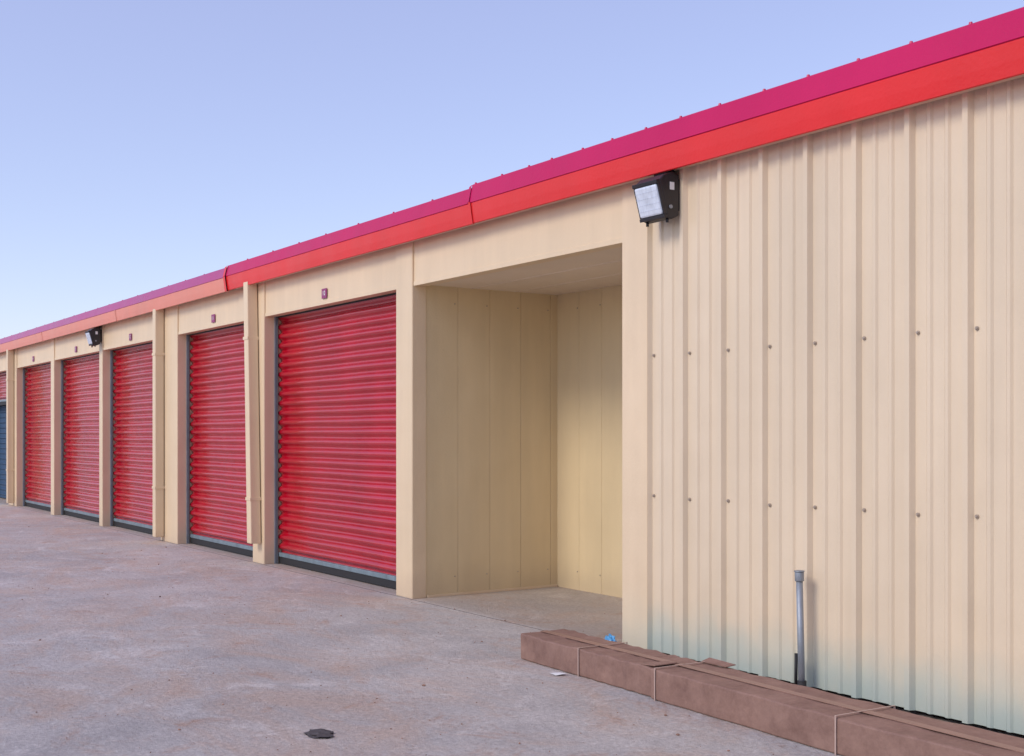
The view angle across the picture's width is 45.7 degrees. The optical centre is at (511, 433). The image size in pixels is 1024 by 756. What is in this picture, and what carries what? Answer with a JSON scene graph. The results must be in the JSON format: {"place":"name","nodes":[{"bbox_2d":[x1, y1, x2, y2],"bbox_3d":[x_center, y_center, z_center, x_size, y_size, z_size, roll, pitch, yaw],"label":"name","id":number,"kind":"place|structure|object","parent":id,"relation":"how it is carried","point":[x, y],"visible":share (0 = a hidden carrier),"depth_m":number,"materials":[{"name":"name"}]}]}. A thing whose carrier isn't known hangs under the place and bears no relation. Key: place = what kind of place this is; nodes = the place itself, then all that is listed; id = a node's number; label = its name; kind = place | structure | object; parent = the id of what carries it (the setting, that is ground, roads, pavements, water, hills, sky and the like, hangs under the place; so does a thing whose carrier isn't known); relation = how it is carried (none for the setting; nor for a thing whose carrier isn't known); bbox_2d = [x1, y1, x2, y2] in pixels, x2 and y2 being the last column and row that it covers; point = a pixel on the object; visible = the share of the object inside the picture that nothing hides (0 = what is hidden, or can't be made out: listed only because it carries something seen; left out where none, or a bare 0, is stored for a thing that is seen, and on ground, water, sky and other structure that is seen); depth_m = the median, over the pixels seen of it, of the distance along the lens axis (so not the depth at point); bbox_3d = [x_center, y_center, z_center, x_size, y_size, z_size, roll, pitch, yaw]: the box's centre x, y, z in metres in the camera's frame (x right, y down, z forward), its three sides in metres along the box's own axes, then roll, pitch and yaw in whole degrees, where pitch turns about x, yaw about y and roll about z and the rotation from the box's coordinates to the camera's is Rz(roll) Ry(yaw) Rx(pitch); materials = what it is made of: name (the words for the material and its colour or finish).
{"place":"outdoors","nodes":[
{"label":"outdoors","id":0,"kind":"place"},
{"bbox_2d":[426,285,556,597],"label":"alcove side wall","id":1,"kind":"structure","parent":0,"point":[491,439],"depth_m":9.78,"materials":[{"name":"beige metal"}]},
{"bbox_2d":[427,584,557,597],"bbox_3d":[-0.139,1.270,9.787,1.240,0.020,0.012,0,0,-34],"label":"alcove base angle","id":2,"kind":"object","parent":1,"relation":"attached to","point":[489,591],"visible":1,"depth_m":9.76,"materials":[{"name":"metal"}]},
{"bbox_2d":[0,497,1023,755],"bbox_3d":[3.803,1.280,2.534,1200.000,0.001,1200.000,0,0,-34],"label":"ground","id":3,"kind":"structure","parent":0,"point":[94,655],"depth_m":6.63,"materials":[{"name":"concrete"}]},
{"bbox_2d":[0,405,5,497],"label":"blue storage cabinet","id":4,"kind":"object","parent":3,"relation":"on","point":[2,451],"depth_m":23.64,"materials":[{"name":"metal"}]},
{"bbox_2d":[9,348,26,505],"bbox_3d":[-8.731,-0.115,21.555,0.252,2.790,0.680,0,0,-34],"label":"pilaster","id":5,"kind":"object","parent":3,"relation":"on","point":[19,436],"visible":0.31,"depth_m":21.25,"materials":[{"name":"beige paint"}]},
{"bbox_2d":[0,351,5,372],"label":"header","id":6,"kind":"object","parent":5,"relation":"attached to","point":[2,360],"visible":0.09,"depth_m":22.26,"materials":[{"name":"beige paint"}]},
{"bbox_2d":[6,349,13,502],"bbox_3d":[-8.828,-0.130,21.365,0.105,2.720,0.110,0,0,-34],"label":"downspout","id":7,"kind":"object","parent":5,"relation":"attached to","point":[9,426],"visible":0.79,"depth_m":21.33,"materials":[{"name":"beige paint"}]},
{"bbox_2d":[16,351,16,505],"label":"trim lip","id":8,"kind":"object","parent":5,"relation":"attached to","point":[16,428],"depth_m":21.20,"materials":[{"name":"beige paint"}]},
{"bbox_2d":[17,339,50,367],"bbox_3d":[-7.899,-1.325,20.199,0.110,0.370,2.498,0,0,-34],"label":"header","id":9,"kind":"object","parent":5,"relation":"attached to","point":[40,351],"visible":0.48,"depth_m":20.11,"materials":[{"name":"beige paint"}]},
{"bbox_2d":[17,359,50,367],"bbox_3d":[-7.945,-1.153,20.169,0.009,0.034,2.494,0,0,-34],"label":"header lip","id":10,"kind":"object","parent":9,"relation":"attached to","point":[39,362],"visible":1,"depth_m":20.10,"materials":[{"name":"beige metal"}]},
{"bbox_3d":[-8.930,0.060,21.853,0.012,2.440,0.032,0,0,-34],"label":"door track","id":11,"kind":"object","parent":5,"relation":"attached to","visible":0},
{"bbox_2d":[0,373,5,399],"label":"door curtain","id":12,"kind":"object","parent":11,"relation":"attached to","point":[2,386],"depth_m":22.92,"materials":[{"name":"red metal"}]},
{"bbox_2d":[23,368,23,505],"bbox_3d":[-8.552,0.065,21.258,0.017,2.430,0.010,0,0,-34],"label":"track face","id":13,"kind":"object","parent":3,"relation":"on","point":[23,436],"visible":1,"depth_m":21.25},
{"bbox_2d":[24,368,24,505],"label":"door track","id":14,"kind":"structure","parent":3,"relation":"on","point":[24,436],"depth_m":21.24,"materials":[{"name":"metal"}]},
{"bbox_2d":[26,502,50,510],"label":"door bottom seal","id":15,"kind":"object","parent":3,"relation":"on","point":[38,506],"depth_m":20.45,"materials":[{"name":"black rubber"}]},
{"bbox_2d":[25,364,50,504],"bbox_3d":[-7.823,-0.044,20.250,0.038,2.430,2.560,0,0,-34],"label":"door curtain","id":16,"kind":"object","parent":15,"relation":"on","point":[38,433],"depth_m":20.49,"materials":[{"name":"red metal"}]},
{"bbox_2d":[25,500,50,506],"bbox_3d":[-7.821,1.188,20.251,0.044,0.040,2.460,0,0,-34],"label":"door bottom bar","id":17,"kind":"object","parent":16,"relation":"attached to","point":[38,503],"depth_m":20.45,"materials":[{"name":"silver metal"}]},
{"bbox_2d":[51,338,65,514],"bbox_3d":[-7.096,-0.115,19.100,0.252,2.790,0.220,0,0,-34],"label":"pilaster","id":18,"kind":"object","parent":3,"relation":"on","point":[55,437],"visible":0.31,"depth_m":18.98,"materials":[{"name":"beige paint"}]},
{"bbox_2d":[55,328,98,359],"bbox_3d":[-6.366,-1.325,17.898,0.110,0.370,2.588,0,0,-34],"label":"header","id":19,"kind":"object","parent":18,"relation":"attached to","point":[65,345],"visible":0.6,"depth_m":18.04,"materials":[{"name":"beige paint"}]},
{"bbox_2d":[55,349,98,359],"bbox_3d":[-6.412,-1.153,17.867,0.009,0.034,2.584,0,0,-34],"label":"header lip","id":20,"kind":"object","parent":19,"relation":"attached to","point":[81,353],"visible":1,"depth_m":17.78,"materials":[{"name":"beige metal"}]},
{"bbox_2d":[63,353,98,360],"bbox_3d":[-6.315,-1.148,17.932,0.008,0.044,2.530,0,0,-34],"label":"door head seal","id":21,"kind":"object","parent":20,"relation":"attached to","point":[81,356],"depth_m":18.02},
{"bbox_2d":[61,360,61,514],"bbox_3d":[-7.044,0.065,18.994,0.017,2.430,0.010,0,0,-34],"label":"track face","id":22,"kind":"object","parent":3,"relation":"on","point":[61,437],"visible":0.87,"depth_m":18.99},
{"bbox_2d":[62,360,62,514],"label":"door track","id":23,"kind":"structure","parent":3,"relation":"on","point":[62,437],"depth_m":18.98,"materials":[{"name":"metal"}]},
{"bbox_2d":[64,510,98,521],"bbox_3d":[-6.286,1.242,17.951,0.034,0.067,2.550,0,0,-34],"label":"door bottom seal","id":24,"kind":"object","parent":3,"relation":"on","point":[86,517],"depth_m":18.13,"materials":[{"name":"black rubber"}]},
{"bbox_2d":[63,354,98,513],"bbox_3d":[-6.290,-0.044,17.949,0.038,2.430,2.650,0,0,-34],"label":"door curtain","id":25,"kind":"object","parent":24,"relation":"on","point":[81,437],"depth_m":18.14,"materials":[{"name":"red metal"}]},
{"bbox_2d":[64,508,98,517],"bbox_3d":[-6.288,1.188,17.950,0.044,0.040,2.550,0,0,-34],"label":"door bottom bar","id":26,"kind":"object","parent":25,"relation":"attached to","point":[81,512],"depth_m":18.10,"materials":[{"name":"silver metal"}]},
{"bbox_2d":[99,325,115,525],"bbox_3d":[-5.552,-0.115,16.782,0.252,2.790,0.170,0,0,-34],"label":"pilaster","id":27,"kind":"object","parent":3,"relation":"on","point":[106,437],"visible":0.31,"depth_m":16.69,"materials":[{"name":"beige paint"}]},
{"bbox_2d":[85,326,101,346],"bbox_3d":[-5.739,-1.333,16.660,0.188,0.305,0.206,0,0,-34],"label":"exterior wall light","id":28,"kind":"object","parent":27,"relation":"attached to","point":[94,336],"visible":1,"depth_m":16.59,"materials":[{"name":"black paint"}]},
{"bbox_2d":[102,328,102,525],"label":"trim lip","id":29,"kind":"object","parent":27,"relation":"attached to","point":[102,426],"depth_m":16.64,"materials":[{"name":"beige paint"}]},
{"bbox_2d":[110,350,111,525],"bbox_3d":[-5.514,0.065,16.697,0.017,2.430,0.010,0,0,-34],"label":"track face","id":30,"kind":"object","parent":3,"relation":"on","point":[110,437],"visible":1,"depth_m":16.69},
{"bbox_2d":[112,351,112,525],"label":"door track","id":31,"kind":"structure","parent":3,"relation":"on","point":[112,438],"depth_m":16.68,"materials":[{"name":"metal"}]},
{"bbox_2d":[114,521,152,533],"bbox_3d":[-4.770,1.242,15.675,0.034,0.067,2.500,0,0,-34],"label":"door bottom seal","id":32,"kind":"object","parent":3,"relation":"on","point":[135,528],"depth_m":15.94,"materials":[{"name":"black rubber"}]},
{"bbox_2d":[113,343,152,524],"bbox_3d":[-4.774,-0.044,15.672,0.038,2.430,2.600,0,0,-34],"label":"door curtain","id":33,"kind":"object","parent":32,"relation":"on","point":[133,433],"depth_m":15.96,"materials":[{"name":"red metal"}]},
{"bbox_2d":[113,518,152,528],"bbox_3d":[-4.772,1.188,15.674,0.044,0.040,2.500,0,0,-34],"label":"door bottom bar","id":34,"kind":"object","parent":33,"relation":"attached to","point":[133,523],"depth_m":15.91,"materials":[{"name":"silver metal"}]},
{"bbox_2d":[161,305,192,543],"bbox_3d":[-3.925,-0.115,14.340,0.252,2.790,0.620,0,0,-34],"label":"pilaster","id":35,"kind":"object","parent":3,"relation":"on","point":[170,424],"visible":0.42,"depth_m":14.11,"materials":[{"name":"beige paint"}]},
{"bbox_2d":[0,278,226,352],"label":"gutter","id":36,"kind":"object","parent":35,"relation":"on","point":[215,287],"visible":1,"depth_m":15.24,"materials":[{"name":"red paint"}]},
{"bbox_2d":[0,268,226,343],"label":"eave trim","id":37,"kind":"structure","parent":36,"relation":"on","point":[192,282],"depth_m":15.26,"materials":[{"name":"paint"}]},
{"bbox_2d":[4,22,972,337],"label":"eave screws","id":38,"kind":"object","parent":37,"relation":"attached to","point":[680,116],"visible":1,"depth_m":6.67,"materials":[{"name":"paint"}]},
{"bbox_2d":[223,266,227,291],"bbox_3d":[-2.918,-1.576,12.397,0.052,0.268,0.050,0,0,-34],"label":"gutter joint","id":39,"kind":"object","parent":36,"relation":"on","point":[224,279],"visible":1,"depth_m":12.39,"materials":[{"name":"red paint"}]},
{"bbox_2d":[1,74,1023,352],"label":"eave closure","id":40,"kind":"object","parent":36,"relation":"on","point":[697,164],"depth_m":6.41,"materials":[{"name":"beige paint"}]},
{"bbox_2d":[104,312,152,349],"bbox_3d":[-4.849,-1.325,15.622,0.110,0.370,2.538,0,0,-34],"label":"header","id":41,"kind":"object","parent":35,"relation":"attached to","point":[139,327],"visible":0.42,"depth_m":15.67,"materials":[{"name":"beige paint"}]},
{"bbox_2d":[103,337,152,349],"bbox_3d":[-4.896,-1.153,15.591,0.009,0.034,2.534,0,0,-34],"label":"header lip","id":42,"kind":"object","parent":41,"relation":"attached to","point":[129,343],"visible":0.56,"depth_m":15.65,"materials":[{"name":"beige metal"}]},
{"bbox_2d":[112,342,152,350],"bbox_3d":[-4.799,-1.148,15.656,0.008,0.044,2.480,0,0,-34],"label":"door head seal","id":43,"kind":"object","parent":42,"relation":"attached to","point":[132,346],"depth_m":15.90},
{"bbox_2d":[153,309,163,536],"bbox_3d":[-4.199,-0.130,14.415,0.105,2.720,0.110,0,0,-34],"label":"downspout","id":44,"kind":"object","parent":35,"relation":"attached to","point":[158,423],"visible":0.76,"depth_m":14.37,"materials":[{"name":"beige paint"}]},
{"bbox_2d":[152,486,164,488],"bbox_3d":[-4.198,0.645,14.416,0.117,0.030,0.126,0,0,-34],"label":"downspout strap","id":45,"kind":"object","parent":44,"relation":"attached to","point":[158,487],"visible":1,"depth_m":14.37,"materials":[{"name":"beige paint"}]},
{"bbox_2d":[152,353,164,355],"bbox_3d":[-4.198,-0.935,14.416,0.117,0.030,0.126,0,0,-34],"label":"downspout strap","id":46,"kind":"object","parent":44,"relation":"attached to","point":[153,354],"visible":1,"depth_m":14.37,"materials":[{"name":"beige paint"}]},
{"bbox_2d":[177,308,177,542],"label":"trim lip","id":47,"kind":"object","parent":35,"relation":"attached to","point":[177,425],"depth_m":14.02,"materials":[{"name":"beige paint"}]},
{"bbox_2d":[179,288,243,334],"bbox_3d":[-3.164,-1.325,13.092,0.110,0.370,2.298,0,0,-34],"label":"header","id":48,"kind":"object","parent":35,"relation":"attached to","point":[226,306],"visible":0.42,"depth_m":13.11,"materials":[{"name":"beige paint"}]},
{"bbox_2d":[178,318,243,334],"bbox_3d":[-3.210,-1.153,13.061,0.009,0.034,2.294,0,0,-34],"label":"header lip","id":49,"kind":"object","parent":48,"relation":"attached to","point":[213,325],"visible":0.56,"depth_m":13.07,"materials":[{"name":"beige metal"}]},
{"bbox_2d":[189,323,243,335],"bbox_3d":[-3.113,-1.148,13.126,0.008,0.044,2.240,0,0,-34],"label":"door head seal","id":50,"kind":"object","parent":49,"relation":"attached to","point":[217,329],"depth_m":13.28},
{"bbox_2d":[211,314,214,322],"bbox_3d":[-3.208,-1.232,13.039,0.009,0.087,0.100,0,0,-34],"label":"unit number sign","id":51,"kind":"object","parent":48,"relation":"attached to","point":[212,318],"visible":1,"depth_m":13.05,"materials":[{"name":"plastic"}]},
{"bbox_2d":[186,335,187,543],"bbox_3d":[-3.762,0.065,14.067,0.017,2.430,0.010,0,0,-34],"label":"track face","id":52,"kind":"object","parent":3,"relation":"on","point":[186,439],"visible":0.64,"depth_m":14.06},
{"bbox_2d":[188,335,189,543],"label":"door track","id":53,"kind":"structure","parent":3,"relation":"on","point":[188,439],"depth_m":14.06,"materials":[{"name":"metal"}]},
{"bbox_2d":[191,538,252,556],"bbox_3d":[-3.084,1.242,13.145,0.034,0.067,2.260,0,0,-34],"label":"door bottom seal","id":54,"kind":"object","parent":3,"relation":"on","point":[241,551],"depth_m":13.21,"materials":[{"name":"black rubber"}]},
{"bbox_2d":[190,325,252,545],"bbox_3d":[-3.088,-0.044,13.143,0.038,2.430,2.360,0,0,-34],"label":"door curtain","id":55,"kind":"object","parent":54,"relation":"on","point":[218,504],"depth_m":13.33,"materials":[{"name":"red metal"}]},
{"bbox_2d":[190,534,252,550],"bbox_3d":[-3.087,1.188,13.144,0.044,0.040,2.260,0,0,-34],"label":"door bottom bar","id":56,"kind":"object","parent":55,"relation":"attached to","point":[229,543],"depth_m":13.21,"materials":[{"name":"silver metal"}]},
{"bbox_2d":[253,281,280,563],"bbox_3d":[-2.394,-0.115,12.043,0.252,2.790,0.300,0,0,-34],"label":"pilaster","id":57,"kind":"object","parent":3,"relation":"on","point":[268,445],"visible":0.31,"depth_m":11.89,"materials":[{"name":"beige paint"}]},
{"bbox_2d":[243,282,260,543],"bbox_3d":[-2.558,-0.205,11.952,0.105,2.570,0.209,0,0,-34],"label":"downspout","id":58,"kind":"object","parent":57,"relation":"attached to","point":[252,417],"visible":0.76,"depth_m":11.91,"materials":[{"name":"beige paint"}]},
{"bbox_2d":[243,336,258,339],"bbox_3d":[-2.576,-0.935,11.982,0.117,0.030,0.126,0,0,-34],"label":"downspout strap","id":59,"kind":"object","parent":58,"relation":"attached to","point":[250,337],"visible":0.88,"depth_m":11.93,"materials":[{"name":"beige paint"}]},
{"bbox_2d":[245,497,260,500],"bbox_3d":[-2.540,0.645,11.928,0.117,0.030,0.126,0,0,-34],"label":"downspout strap","id":60,"kind":"object","parent":58,"relation":"attached to","point":[253,499],"visible":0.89,"depth_m":11.88,"materials":[{"name":"beige paint"}]},
{"bbox_2d":[263,286,263,562],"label":"trim lip","id":61,"kind":"object","parent":57,"relation":"attached to","point":[263,424],"depth_m":11.86,"materials":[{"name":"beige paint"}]},
{"bbox_2d":[276,317,277,563],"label":"door track","id":62,"kind":"structure","parent":57,"relation":"attached to","point":[276,440],"depth_m":11.89,"materials":[{"name":"metal"}]},
{"bbox_2d":[278,295,395,574],"bbox_3d":[-1.536,-0.044,10.812,0.038,2.430,2.760,0,0,-34],"label":"door curtain","id":63,"kind":"object","parent":62,"relation":"attached to","point":[337,432],"depth_m":10.79,"materials":[{"name":"red metal"}]},
{"bbox_2d":[279,552,395,580],"bbox_3d":[-1.534,1.188,10.813,0.044,0.040,2.660,0,0,-34],"label":"door bottom bar","id":64,"kind":"object","parent":63,"relation":"attached to","point":[344,567],"depth_m":10.77,"materials":[{"name":"silver metal"}]},
{"bbox_2d":[266,246,395,316],"bbox_3d":[-1.612,-1.325,10.762,0.110,0.370,2.698,0,0,-34],"label":"header","id":65,"kind":"object","parent":57,"relation":"attached to","point":[376,270],"visible":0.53,"depth_m":10.56,"materials":[{"name":"beige paint"}]},
{"bbox_2d":[322,288,326,298],"bbox_3d":[-1.656,-1.232,10.708,0.009,0.087,0.100,0,0,-34],"label":"unit number sign","id":66,"kind":"object","parent":65,"relation":"attached to","point":[324,292],"visible":1,"depth_m":10.70,"materials":[{"name":"plastic"}]},
{"bbox_2d":[265,285,395,316],"bbox_3d":[-1.658,-1.153,10.731,0.009,0.034,2.694,0,0,-34],"label":"header lip","id":67,"kind":"object","parent":65,"relation":"attached to","point":[372,292],"visible":1,"depth_m":10.56,"materials":[{"name":"beige metal"}]},
{"bbox_2d":[278,293,395,317],"bbox_3d":[-1.561,-1.148,10.796,0.008,0.044,2.640,0,0,-34],"label":"door head seal","id":68,"kind":"object","parent":67,"relation":"attached to","point":[338,304],"depth_m":10.73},
{"bbox_2d":[274,317,275,563],"bbox_3d":[-2.320,0.065,11.904,0.017,2.430,0.010,0,0,-34],"label":"track face","id":69,"kind":"object","parent":3,"relation":"on","point":[274,440],"visible":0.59,"depth_m":11.90},
{"bbox_2d":[304,728,333,738],"bbox_3d":[-0.815,1.273,5.161,0.123,0.012,0.182,0,0,-34],"label":"dark scrap","id":70,"kind":"object","parent":3,"relation":"on","point":[319,733],"visible":1,"depth_m":5.14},
{"bbox_2d":[279,556,395,588],"bbox_3d":[-1.532,1.242,10.815,0.034,0.067,2.660,0,0,-34],"label":"door bottom seal","id":71,"kind":"object","parent":3,"relation":"on","point":[346,574],"depth_m":10.77,"materials":[{"name":"black rubber"}]},
{"bbox_2d":[396,241,425,598],"bbox_3d":[-0.791,-0.115,9.519,0.122,2.790,0.268,0,0,-34],"label":"pilaster","id":72,"kind":"object","parent":3,"relation":"on","point":[403,420],"visible":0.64,"depth_m":9.43,"materials":[{"name":"beige paint"}]},
{"bbox_2d":[411,247,411,596],"bbox_3d":[-0.774,-0.085,9.383,0.005,2.710,0.014,0,0,-34],"label":"trim lip","id":73,"kind":"object","parent":72,"relation":"attached to","point":[411,421],"depth_m":9.38,"materials":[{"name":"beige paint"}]},
{"bbox_2d":[521,629,696,696],"bbox_3d":[0.497,1.200,6.449,0.325,0.161,1.210,0,0,-32],"label":"cardboard box","id":74,"kind":"object","parent":3,"relation":"on","point":[623,665],"visible":0.9,"depth_m":6.35,"materials":[{"name":"brown cardboard"}]},
{"bbox_2d":[605,633,616,641],"bbox_3d":[0.588,1.239,7.259,0.066,0.080,0.093,0,0,-34],"label":"plastic scrap","id":75,"kind":"object","parent":3,"relation":"on","point":[609,637],"visible":0.36,"depth_m":7.25,"materials":[{"name":"blue plastic"}]},
{"bbox_2d":[622,179,645,648],"bbox_3d":[0.827,-0.115,7.207,0.252,2.790,0.240,0,0,-34],"label":"pilaster","id":76,"kind":"object","parent":3,"relation":"on","point":[633,431],"visible":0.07,"depth_m":7.15,"materials":[{"name":"beige paint"}]},
{"bbox_2d":[414,185,621,285],"bbox_3d":[0.000,-1.325,8.343,0.110,0.370,2.565,0,0,-34],"label":"header","id":77,"kind":"object","parent":76,"relation":"attached to","point":[591,218],"visible":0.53,"depth_m":8.12,"materials":[{"name":"beige paint"}]},
{"bbox_2d":[225,188,471,275],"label":"eave trim","id":78,"kind":"structure","parent":77,"relation":"attached to","point":[443,204],"depth_m":9.89,"materials":[{"name":"paint"}]},
{"bbox_2d":[226,204,471,290],"bbox_3d":[-1.555,-1.527,10.445,0.123,0.146,4.730,0,0,-34],"label":"gutter","id":79,"kind":"object","parent":78,"relation":"attached to","point":[445,221],"visible":0.95,"depth_m":9.87,"materials":[{"name":"red paint"}]},
{"bbox_2d":[468,202,473,224],"bbox_3d":[-0.283,-1.529,8.448,0.043,0.150,0.025,0,0,-34],"label":"gutter joint","id":80,"kind":"object","parent":79,"relation":"attached to","point":[470,213],"visible":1,"depth_m":8.44,"materials":[{"name":"red paint"}]},
{"bbox_2d":[466,185,471,202],"bbox_3d":[-0.294,-1.667,8.462,0.038,0.126,0.030,0,0,-34],"label":"trim joint","id":81,"kind":"object","parent":78,"relation":"attached to","point":[469,191],"depth_m":8.46,"materials":[{"name":"paint"}]},
{"bbox_2d":[414,237,621,285],"bbox_3d":[-0.047,-1.153,8.312,0.009,0.034,2.561,0,0,-34],"label":"header lip","id":82,"kind":"object","parent":77,"relation":"attached to","point":[536,258],"visible":1,"depth_m":8.11,"materials":[{"name":"beige metal"}]},
{"bbox_2d":[646,227,646,648],"bbox_3d":[0.782,-0.085,7.047,0.005,2.710,0.014,0,0,-34],"label":"trim lip","id":83,"kind":"object","parent":76,"relation":"attached to","point":[646,437],"depth_m":7.04,"materials":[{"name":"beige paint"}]},
{"bbox_2d":[794,570,806,685],"bbox_3d":[1.412,1.002,5.944,0.051,0.658,0.065,0,0,-34],"label":"steel pipe","id":84,"kind":"object","parent":3,"relation":"on","point":[799,667],"visible":0.91,"depth_m":5.93,"materials":[{"name":"grey metal"}]},
{"bbox_2d":[647,77,1023,734],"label":"ribbed wall front","id":85,"kind":"structure","parent":3,"relation":"on","point":[888,235],"depth_m":5.76,"materials":[{"name":"beige paint"}]},
{"bbox_2d":[632,169,678,226],"bbox_3d":[0.819,-1.333,6.820,0.200,0.323,0.218,0,0,-34],"label":"exterior wall light","id":86,"kind":"object","parent":85,"relation":"attached to","point":[657,197],"visible":0.98,"depth_m":6.75,"materials":[{"name":"black paint"}]},
{"bbox_2d":[470,37,1023,223],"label":"gutter","id":87,"kind":"object","parent":85,"relation":"attached to","point":[1003,61],"visible":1,"depth_m":6.01,"materials":[{"name":"red paint"}]},
{"bbox_2d":[469,7,1023,202],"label":"eave trim","id":88,"kind":"structure","parent":87,"relation":"on","point":[976,36],"depth_m":6.00,"materials":[{"name":"paint"}]},
{"bbox_2d":[652,326,978,518],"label":"wall screws","id":89,"kind":"object","parent":85,"relation":"attached to","point":[815,343],"depth_m":5.99,"materials":[{"name":"grey metal"}]},
{"bbox_2d":[651,657,1023,755],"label":"cardboard box","id":90,"kind":"object","parent":3,"relation":"on","point":[811,717],"visible":1,"depth_m":5.01,"materials":[{"name":"brown cardboard"}]},
{"bbox_2d":[0,0,1023,338],"label":"sky","id":91,"kind":"structure","parent":0,"point":[146,146],"materials":[{"name":"blue"}]},
{"bbox_2d":[433,247,621,294],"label":"alcove ceiling","id":92,"kind":"structure","parent":0,"point":[593,270],"depth_m":8.99,"materials":[{"name":"beige metal"}]},
{"bbox_2d":[557,285,621,597],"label":"alcove back wall","id":93,"kind":"structure","parent":0,"point":[589,439],"depth_m":9.77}
]}

